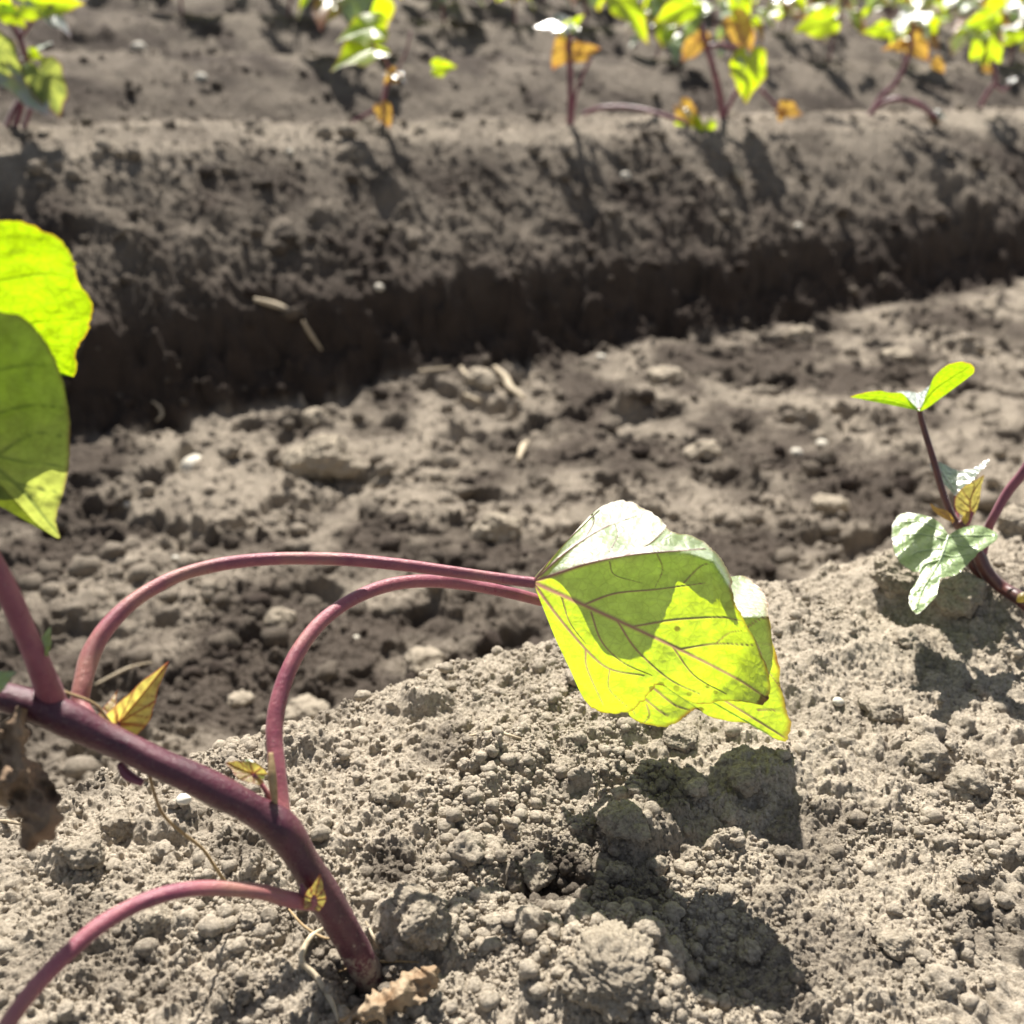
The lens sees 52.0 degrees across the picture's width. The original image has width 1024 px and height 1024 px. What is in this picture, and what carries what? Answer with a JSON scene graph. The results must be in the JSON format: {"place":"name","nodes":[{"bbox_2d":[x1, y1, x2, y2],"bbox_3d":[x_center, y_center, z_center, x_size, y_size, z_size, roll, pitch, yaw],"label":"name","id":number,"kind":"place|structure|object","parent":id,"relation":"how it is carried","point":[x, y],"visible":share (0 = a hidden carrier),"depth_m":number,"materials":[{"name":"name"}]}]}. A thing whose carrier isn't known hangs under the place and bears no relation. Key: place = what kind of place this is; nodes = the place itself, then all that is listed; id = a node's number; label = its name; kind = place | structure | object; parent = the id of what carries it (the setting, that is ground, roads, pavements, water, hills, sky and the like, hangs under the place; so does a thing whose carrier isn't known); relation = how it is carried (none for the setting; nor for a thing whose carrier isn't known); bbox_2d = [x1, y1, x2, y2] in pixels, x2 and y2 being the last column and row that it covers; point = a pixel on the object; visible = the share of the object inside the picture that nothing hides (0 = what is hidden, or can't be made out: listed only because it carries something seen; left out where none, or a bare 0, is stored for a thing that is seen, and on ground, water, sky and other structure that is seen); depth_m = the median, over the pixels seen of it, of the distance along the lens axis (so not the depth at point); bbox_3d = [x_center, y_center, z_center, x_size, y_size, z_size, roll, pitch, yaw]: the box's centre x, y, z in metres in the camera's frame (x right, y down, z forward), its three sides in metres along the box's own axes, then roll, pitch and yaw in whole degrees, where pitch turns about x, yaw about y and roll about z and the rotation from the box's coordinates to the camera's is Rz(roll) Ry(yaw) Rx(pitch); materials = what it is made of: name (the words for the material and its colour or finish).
{"place":"outdoors","nodes":[
{"label":"outdoors","id":0,"kind":"place"},
{"bbox_2d":[0,0,1023,1023],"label":"ground","id":1,"kind":"structure","parent":0,"point":[471,309],"depth_m":0.93,"materials":[{"name":"soil"}]},
{"bbox_2d":[0,819,20,824],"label":"straw","id":2,"kind":"object","parent":1,"relation":"on","point":[8,821],"visible":0.7,"depth_m":0.26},
{"bbox_2d":[0,0,83,129],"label":"sweet potato plant","id":3,"kind":"object","parent":1,"relation":"on","point":[31,87],"visible":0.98,"depth_m":0.97,"materials":[{"name":"green plant"}]},
{"bbox_2d":[63,831,105,870],"bbox_3d":[-0.102,0.081,0.250,0.010,0.007,0.010,-22,39,-39],"label":"soil clod","id":4,"kind":"object","parent":1,"relation":"on","point":[84,851],"visible":1,"depth_m":0.25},
{"bbox_2d":[99,805,134,842],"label":"soil clod","id":5,"kind":"object","parent":1,"relation":"on","point":[115,821],"visible":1,"depth_m":0.26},
{"bbox_2d":[94,661,152,685],"bbox_3d":[-0.210,0.086,0.567,0.033,0.002,0.005,-20,38,-37],"label":"straw","id":6,"kind":"object","parent":1,"relation":"on","point":[119,672],"visible":1,"depth_m":0.57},
{"bbox_2d":[123,501,130,507],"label":"pebble","id":7,"kind":"object","parent":1,"relation":"on","point":[127,504],"visible":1,"depth_m":0.78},
{"bbox_2d":[131,42,145,50],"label":"pebble","id":8,"kind":"object","parent":1,"relation":"on","point":[135,45],"visible":0.74,"depth_m":2.00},
{"bbox_2d":[131,903,171,937],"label":"soil clod","id":9,"kind":"object","parent":1,"relation":"on","point":[148,922],"visible":0.95,"depth_m":0.23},
{"bbox_2d":[152,400,162,420],"bbox_3d":[-0.306,-0.087,0.902,0.012,0.011,0.018,5,29,0],"label":"straw","id":10,"kind":"object","parent":1,"relation":"on","point":[161,411],"visible":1,"depth_m":0.91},
{"bbox_2d":[171,555,178,561],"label":"pebble","id":11,"kind":"object","parent":1,"relation":"on","point":[174,558],"visible":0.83,"depth_m":0.71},
{"bbox_2d":[179,0,182,14],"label":"sweet potato plant","id":12,"kind":"object","parent":1,"relation":"on","point":[181,7],"visible":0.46,"depth_m":2.19,"materials":[{"name":"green plant"}]},
{"bbox_2d":[176,793,190,804],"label":"pebble","id":13,"kind":"object","parent":1,"relation":"on","point":[183,798],"visible":0.98,"depth_m":0.26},
{"bbox_2d":[179,454,200,472],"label":"pebble","id":14,"kind":"object","parent":1,"relation":"on","point":[186,466],"visible":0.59,"depth_m":0.85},
{"bbox_2d":[194,72,207,80],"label":"pebble","id":15,"kind":"object","parent":1,"relation":"on","point":[200,76],"visible":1,"depth_m":1.54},
{"bbox_2d":[227,689,254,708],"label":"soil clod","id":16,"kind":"object","parent":1,"relation":"on","point":[241,698],"visible":1,"depth_m":0.55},
{"bbox_2d":[254,297,288,309],"bbox_3d":[-0.219,-0.190,0.962,0.034,0.012,0.010,5,29,0],"label":"straw","id":17,"kind":"object","parent":1,"relation":"on","point":[274,304],"visible":1,"depth_m":0.96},
{"bbox_2d":[263,606,297,627],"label":"soil clod","id":18,"kind":"object","parent":1,"relation":"on","point":[280,616],"visible":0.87,"depth_m":0.62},
{"bbox_2d":[287,0,291,15],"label":"sweet potato plant","id":19,"kind":"object","parent":1,"relation":"on","point":[289,7],"visible":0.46,"depth_m":2.29,"materials":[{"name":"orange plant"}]},
{"bbox_2d":[284,694,330,721],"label":"soil clod","id":20,"kind":"object","parent":1,"relation":"on","point":[301,706],"visible":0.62,"depth_m":0.54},
{"bbox_2d":[288,909,329,939],"bbox_3d":[-0.044,0.092,0.234,0.014,0.002,0.009,5,29,0],"label":"root","id":21,"kind":"object","parent":1,"relation":"on","point":[307,928],"visible":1,"depth_m":0.23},
{"bbox_2d":[302,321,321,349],"bbox_3d":[-0.185,-0.163,0.971,0.018,0.028,0.004,5,29,0],"label":"straw","id":22,"kind":"object","parent":1,"relation":"on","point":[310,333],"visible":1,"depth_m":0.97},
{"bbox_2d":[302,407,329,426],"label":"soil clod","id":23,"kind":"object","parent":1,"relation":"on","point":[308,417],"visible":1,"depth_m":0.91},
{"bbox_2d":[299,927,339,1023],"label":"straw","id":24,"kind":"object","parent":1,"relation":"on","point":[310,970],"visible":1,"depth_m":0.22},
{"bbox_2d":[280,433,364,482],"bbox_3d":[-0.155,-0.045,0.845,0.057,0.040,0.062,-14,34,-30],"label":"soil clod","id":25,"kind":"object","parent":1,"relation":"on","point":[313,459],"visible":1,"depth_m":0.83,"materials":[{"name":"soil"}]},
{"bbox_2d":[328,948,340,962],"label":"soil clod","id":26,"kind":"object","parent":1,"relation":"on","point":[334,955],"visible":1,"depth_m":0.23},
{"bbox_2d":[296,0,394,30],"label":"sweet potato plant","id":27,"kind":"object","parent":1,"relation":"on","point":[324,12],"visible":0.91,"depth_m":1.67,"materials":[{"name":"green plant"}]},
{"bbox_2d":[342,977,355,993],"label":"soil clod","id":28,"kind":"object","parent":1,"relation":"on","point":[351,987],"visible":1,"depth_m":0.23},
{"bbox_2d":[365,921,379,948],"bbox_3d":[-0.031,0.094,0.234,0.004,0.002,0.006,5,29,0],"label":"straw","id":29,"kind":"object","parent":1,"relation":"on","point":[372,934],"visible":1,"depth_m":0.23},
{"bbox_2d":[339,960,418,971],"bbox_3d":[-0.029,0.099,0.229,0.017,0.003,0.004,5,29,0],"label":"root","id":30,"kind":"object","parent":1,"relation":"on","point":[396,961],"visible":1,"depth_m":0.23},
{"bbox_2d":[375,283,383,290],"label":"pebble","id":31,"kind":"object","parent":1,"relation":"on","point":[379,287],"visible":1,"depth_m":1.01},
{"bbox_2d":[368,780,402,807],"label":"soil clod","id":32,"kind":"object","parent":1,"relation":"on","point":[382,792],"visible":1,"depth_m":0.27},
{"bbox_2d":[382,963,392,976],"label":"soil clod","id":33,"kind":"object","parent":1,"relation":"on","point":[385,970],"visible":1,"depth_m":0.23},
{"bbox_2d":[339,965,440,1023],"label":"dry leaf","id":34,"kind":"object","parent":1,"relation":"on","point":[414,986],"visible":1,"depth_m":0.22,"materials":[{"name":"plant"}]},
{"bbox_2d":[330,12,456,127],"bbox_3d":[-0.118,-0.486,1.177,0.164,0.134,0.067,-22,38,-39],"label":"sweet potato plant","id":35,"kind":"object","parent":1,"relation":"on","point":[363,34],"visible":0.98,"depth_m":1.13,"materials":[{"name":"green plant"}]},
{"bbox_2d":[0,221,790,1023],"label":"sweet potato plant","id":36,"kind":"object","parent":1,"relation":"on","point":[652,619],"visible":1,"depth_m":0.22,"materials":[{"name":"green plant"}]},
{"bbox_2d":[390,882,452,952],"bbox_3d":[-0.021,0.090,0.234,0.013,0.012,0.016,-11,33,-26],"label":"soil clod","id":37,"kind":"object","parent":1,"relation":"on","point":[424,920],"visible":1,"depth_m":0.23,"materials":[{"name":"soil"}]},
{"bbox_2d":[404,646,446,674],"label":"soil clod","id":38,"kind":"object","parent":1,"relation":"on","point":[417,659],"visible":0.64,"depth_m":0.57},
{"bbox_2d":[419,366,450,371],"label":"straw","id":39,"kind":"object","parent":1,"relation":"on","point":[431,369],"visible":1,"depth_m":1.00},
{"bbox_2d":[440,0,485,21],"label":"sweet potato plant","id":40,"kind":"object","parent":1,"relation":"on","point":[442,2],"visible":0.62,"depth_m":2.45,"materials":[{"name":"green plant"}]},
{"bbox_2d":[463,393,480,402],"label":"straw","id":41,"kind":"object","parent":1,"relation":"on","point":[471,397],"visible":1,"depth_m":0.96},
{"bbox_2d":[462,367,498,391],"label":"soil clod","id":42,"kind":"object","parent":1,"relation":"on","point":[483,380],"visible":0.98,"depth_m":0.99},
{"bbox_2d":[469,730,521,738],"bbox_3d":[-0.005,0.063,0.294,0.015,0.006,0.006,5,29,0],"label":"straw","id":43,"kind":"object","parent":1,"relation":"on","point":[505,734],"visible":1,"depth_m":0.29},
{"bbox_2d":[470,512,521,543],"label":"soil clod","id":44,"kind":"object","parent":1,"relation":"on","point":[500,528],"visible":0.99,"depth_m":0.72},
{"bbox_2d":[492,365,525,399],"bbox_3d":[-0.004,-0.124,1.004,0.010,0.012,0.064,-8,31,-21],"label":"straw","id":45,"kind":"object","parent":1,"relation":"on","point":[508,384],"visible":1,"depth_m":1.00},
{"bbox_2d":[485,0,533,24],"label":"sweet potato plant","id":46,"kind":"object","parent":1,"relation":"on","point":[514,2],"visible":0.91,"depth_m":2.54,"materials":[{"name":"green plant"}]},
{"bbox_2d":[0,525,1023,1023],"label":"soil crumbs","id":47,"kind":"object","parent":1,"relation":"on","point":[224,921],"visible":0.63,"depth_m":0.25,"materials":[{"name":"soil"}]},
{"bbox_2d":[0,221,1023,788],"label":"soil crumbs","id":48,"kind":"object","parent":1,"relation":"on","point":[224,645],"visible":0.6,"depth_m":0.76,"materials":[{"name":"soil"}]},
{"bbox_2d":[0,9,1023,300],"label":"soil crumbs","id":49,"kind":"object","parent":1,"relation":"on","point":[284,243],"visible":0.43,"depth_m":1.18,"materials":[{"name":"soil"}]},
{"bbox_2d":[517,440,528,461],"bbox_3d":[0.009,-0.052,0.868,0.009,0.010,0.046,5,29,0],"label":"straw","id":50,"kind":"object","parent":1,"relation":"on","point":[522,448],"visible":1,"depth_m":0.86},
{"bbox_2d":[51,574,1023,1023],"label":"soil crumbs","id":51,"kind":"object","parent":1,"relation":"on","point":[465,848],"visible":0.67,"depth_m":0.25,"materials":[{"name":"soil"}]},
{"bbox_2d":[520,849,556,893],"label":"soil clod","id":52,"kind":"object","parent":1,"relation":"on","point":[538,877],"visible":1,"depth_m":0.26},
{"bbox_2d":[554,756,576,768],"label":"soil clod","id":53,"kind":"object","parent":1,"relation":"on","point":[563,760],"visible":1,"depth_m":0.29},
{"bbox_2d":[549,0,603,25],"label":"sweet potato plant","id":54,"kind":"object","parent":1,"relation":"on","point":[593,4],"visible":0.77,"depth_m":2.61,"materials":[{"name":"green plant"}]},
{"bbox_2d":[595,354,606,359],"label":"pebble","id":55,"kind":"object","parent":1,"relation":"on","point":[601,356],"visible":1,"depth_m":1.08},
{"bbox_2d":[557,919,657,1023],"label":"soil clod","id":56,"kind":"object","parent":1,"relation":"on","point":[609,977],"visible":1,"depth_m":0.22,"materials":[{"name":"soil"}]},
{"bbox_2d":[535,13,686,125],"bbox_3d":[0.118,-0.508,1.233,0.193,0.132,0.048,11,30,12],"label":"sweet potato plant","id":57,"kind":"object","parent":1,"relation":"on","point":[566,47],"visible":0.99,"depth_m":1.23,"materials":[{"name":"orange plant"}]},
{"bbox_2d":[603,860,627,883],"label":"soil clod","id":58,"kind":"object","parent":1,"relation":"on","point":[619,872],"visible":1,"depth_m":0.26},
{"bbox_2d":[594,798,651,843],"bbox_3d":[0.028,0.079,0.265,0.015,0.010,0.013,5,29,0],"label":"soil clod","id":59,"kind":"object","parent":1,"relation":"on","point":[624,818],"visible":1,"depth_m":0.26,"materials":[{"name":"soil"}]},
{"bbox_2d":[620,171,630,179],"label":"pebble","id":60,"kind":"object","parent":1,"relation":"on","point":[625,175],"visible":1,"depth_m":1.22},
{"bbox_2d":[624,7,683,64],"bbox_3d":[0.282,-0.908,2.007,0.138,0.116,0.127,-17,36,-34],"label":"sweet potato plant","id":61,"kind":"object","parent":1,"relation":"on","point":[669,37],"visible":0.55,"depth_m":1.98,"materials":[{"name":"green plant"}]},
{"bbox_2d":[638,0,670,26],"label":"sweet potato plant","id":62,"kind":"object","parent":1,"relation":"on","point":[654,7],"visible":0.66,"depth_m":2.68,"materials":[{"name":"green plant"}]},
{"bbox_2d":[646,855,668,876],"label":"soil clod","id":63,"kind":"object","parent":1,"relation":"on","point":[658,865],"visible":1,"depth_m":0.26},
{"bbox_2d":[647,366,683,384],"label":"soil clod","id":64,"kind":"object","parent":1,"relation":"on","point":[669,375],"visible":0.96,"depth_m":1.02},
{"bbox_2d":[662,723,698,752],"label":"soil clod","id":65,"kind":"object","parent":1,"relation":"on","point":[680,737],"visible":1,"depth_m":0.30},
{"bbox_2d":[673,97,716,131],"bbox_3d":[0.231,-0.495,1.337,0.055,0.062,0.028,-8,31,-21],"label":"wilted plant","id":66,"kind":"object","parent":1,"relation":"on","point":[688,112],"visible":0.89,"depth_m":1.33,"materials":[{"name":"orange plant"}]},
{"bbox_2d":[683,440,723,460],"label":"soil clod","id":67,"kind":"object","parent":1,"relation":"on","point":[705,449],"visible":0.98,"depth_m":0.86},
{"bbox_2d":[606,0,802,122],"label":"sweet potato plant","id":68,"kind":"object","parent":1,"relation":"on","point":[749,76],"visible":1,"depth_m":1.34,"materials":[{"name":"green plant"}]},
{"bbox_2d":[692,0,727,29],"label":"sweet potato plant","id":69,"kind":"object","parent":1,"relation":"on","point":[720,3],"visible":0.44,"depth_m":2.80,"materials":[{"name":"green plant"}]},
{"bbox_2d":[733,166,743,183],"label":"straw","id":70,"kind":"object","parent":1,"relation":"on","point":[739,175],"visible":1,"depth_m":1.28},
{"bbox_2d":[727,763,760,799],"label":"soil clod","id":71,"kind":"object","parent":1,"relation":"on","point":[744,780],"visible":1,"depth_m":0.28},
{"bbox_2d":[716,3,773,58],"bbox_3d":[0.454,-0.965,2.120,0.095,0.122,0.122,-11,32,-25],"label":"sweet potato plant","id":72,"kind":"object","parent":1,"relation":"on","point":[721,33],"visible":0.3,"depth_m":2.09,"materials":[{"name":"green plant"}]},
{"bbox_2d":[737,937,763,966],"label":"soil clod","id":73,"kind":"object","parent":1,"relation":"on","point":[750,951],"visible":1,"depth_m":0.24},
{"bbox_2d":[767,0,805,32],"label":"sweet potato plant","id":74,"kind":"object","parent":1,"relation":"on","point":[784,8],"visible":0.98,"depth_m":2.88,"materials":[{"name":"green plant"}]},
{"bbox_2d":[776,0,806,8],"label":"sweet potato plant","id":75,"kind":"object","parent":1,"relation":"on","point":[796,5],"visible":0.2,"depth_m":3.73,"materials":[{"name":"green plant"}]},
{"bbox_2d":[791,448,802,456],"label":"pebble","id":76,"kind":"object","parent":1,"relation":"on","point":[797,452],"visible":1,"depth_m":0.88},
{"bbox_2d":[794,223,801,229],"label":"pebble","id":77,"kind":"object","parent":1,"relation":"on","point":[798,226],"visible":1,"depth_m":1.27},
{"bbox_2d":[786,324,814,342],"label":"soil clod","id":78,"kind":"object","parent":1,"relation":"on","point":[804,333],"visible":0.77,"depth_m":1.17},
{"bbox_2d":[799,0,841,21],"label":"sweet potato plant","id":79,"kind":"object","parent":1,"relation":"on","point":[817,2],"visible":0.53,"depth_m":2.96,"materials":[{"name":"green plant"}]},
{"bbox_2d":[816,439,827,445],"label":"pebble","id":80,"kind":"object","parent":1,"relation":"on","point":[821,442],"visible":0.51,"depth_m":0.92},
{"bbox_2d":[794,0,865,59],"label":"sweet potato plant","id":81,"kind":"object","parent":1,"relation":"on","point":[855,14],"visible":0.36,"depth_m":2.19,"materials":[{"name":"green plant"}]},
{"bbox_2d":[811,493,850,516],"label":"soil clod","id":82,"kind":"object","parent":1,"relation":"on","point":[830,505],"visible":1,"depth_m":0.76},
{"bbox_2d":[832,697,843,705],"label":"pebble","id":83,"kind":"object","parent":1,"relation":"on","point":[837,701],"visible":1,"depth_m":0.32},
{"bbox_2d":[839,0,865,16],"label":"sweet potato plant","id":84,"kind":"object","parent":1,"relation":"on","point":[854,3],"visible":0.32,"depth_m":3.82,"materials":[{"name":"green plant"}]},
{"bbox_2d":[793,5,946,125],"bbox_3d":[0.519,-0.642,1.512,0.236,0.147,0.045,13,30,15],"label":"sweet potato plant","id":85,"kind":"object","parent":1,"relation":"on","point":[816,24],"visible":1,"depth_m":1.50,"materials":[{"name":"green plant"}]},
{"bbox_2d":[856,690,903,723],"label":"soil clod","id":86,"kind":"object","parent":1,"relation":"on","point":[876,706],"visible":1,"depth_m":0.32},
{"bbox_2d":[862,0,912,28],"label":"sweet potato plant","id":87,"kind":"object","parent":1,"relation":"on","point":[870,8],"visible":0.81,"depth_m":3.09,"materials":[{"name":"green plant"}]},
{"bbox_2d":[869,548,919,594],"bbox_3d":[0.141,0.023,0.378,0.022,0.015,0.021,5,29,0],"label":"soil clod","id":88,"kind":"object","parent":1,"relation":"on","point":[890,573],"visible":0.63,"depth_m":0.37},
{"bbox_2d":[880,0,909,20],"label":"sweet potato plant","id":89,"kind":"object","parent":1,"relation":"on","point":[894,3],"visible":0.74,"depth_m":3.93,"materials":[{"name":"green plant"}]},
{"bbox_2d":[876,927,916,960],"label":"soil clod","id":90,"kind":"object","parent":1,"relation":"on","point":[897,944],"visible":1,"depth_m":0.24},
{"bbox_2d":[882,346,916,363],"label":"soil clod","id":91,"kind":"object","parent":1,"relation":"on","point":[900,355],"visible":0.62,"depth_m":1.11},
{"bbox_2d":[881,11,939,62],"bbox_3d":[0.874,-1.031,2.303,0.121,0.128,0.121,7,29,5],"label":"sweet potato plant","id":92,"kind":"object","parent":1,"relation":"on","point":[931,23],"visible":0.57,"depth_m":2.29,"materials":[{"name":"green plant"}]},
{"bbox_2d":[895,0,945,35],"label":"sweet potato plant","id":93,"kind":"object","parent":1,"relation":"on","point":[921,9],"visible":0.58,"depth_m":3.15,"materials":[{"name":"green plant"}]},
{"bbox_2d":[908,0,945,11],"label":"sweet potato plant","id":94,"kind":"object","parent":1,"relation":"on","point":[925,3],"visible":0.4,"depth_m":3.99,"materials":[{"name":"green plant"}]},
{"bbox_2d":[900,735,955,779],"bbox_3d":[0.119,0.071,0.301,0.015,0.012,0.015,-11,32,-25],"label":"soil clod","id":95,"kind":"object","parent":1,"relation":"on","point":[930,756],"visible":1,"depth_m":0.30,"materials":[{"name":"soil"}]},
{"bbox_2d":[851,361,1023,613],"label":"seedling","id":96,"kind":"object","parent":1,"relation":"on","point":[931,551],"visible":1,"depth_m":0.36,"materials":[{"name":"green plant"}]},
{"bbox_2d":[944,0,958,23],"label":"sweet potato plant","id":97,"kind":"object","parent":1,"relation":"on","point":[955,3],"visible":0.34,"depth_m":4.05,"materials":[{"name":"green plant"}]},
{"bbox_2d":[931,570,986,619],"bbox_3d":[0.155,0.029,0.368,0.018,0.017,0.020,-6,31,-18],"label":"soil clod","id":98,"kind":"object","parent":1,"relation":"on","point":[960,594],"visible":0.83,"depth_m":0.36,"materials":[{"name":"soil"}]},
{"bbox_2d":[937,0,983,28],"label":"sweet potato plant","id":99,"kind":"object","parent":1,"relation":"on","point":[966,8],"visible":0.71,"depth_m":3.24,"materials":[{"name":"green plant"}]},
{"bbox_2d":[941,764,992,801],"bbox_3d":[0.126,0.075,0.293,0.014,0.009,0.013,5,29,0],"label":"soil clod","id":100,"kind":"object","parent":1,"relation":"on","point":[967,778],"visible":1,"depth_m":0.29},
{"bbox_2d":[968,0,987,14],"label":"sweet potato plant","id":101,"kind":"object","parent":1,"relation":"on","point":[983,2],"visible":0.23,"depth_m":4.17,"materials":[{"name":"green plant"}]},
{"bbox_2d":[949,14,1011,64],"bbox_3d":[1.076,-1.083,2.425,0.153,0.135,0.141,-4,30,-15],"label":"sweet potato plant","id":102,"kind":"object","parent":1,"relation":"on","point":[957,42],"visible":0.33,"depth_m":2.40,"materials":[{"name":"green plant"}]},
{"bbox_2d":[954,5,1023,108],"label":"sweet potato plant","id":103,"kind":"object","parent":1,"relation":"on","point":[981,21],"visible":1,"depth_m":1.60,"materials":[{"name":"green plant"}]},
{"bbox_2d":[985,0,1023,17],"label":"sweet potato plant","id":104,"kind":"object","parent":1,"relation":"on","point":[1015,6],"visible":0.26,"depth_m":3.25,"materials":[{"name":"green plant"}]},
{"bbox_2d":[986,0,1023,64],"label":"sweet potato plant","id":105,"kind":"object","parent":1,"relation":"on","point":[1014,18],"visible":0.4,"depth_m":2.48,"materials":[{"name":"green plant"}]},
{"bbox_2d":[995,504,1023,536],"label":"soil clod","id":106,"kind":"object","parent":1,"relation":"on","point":[1010,521],"visible":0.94,"depth_m":0.44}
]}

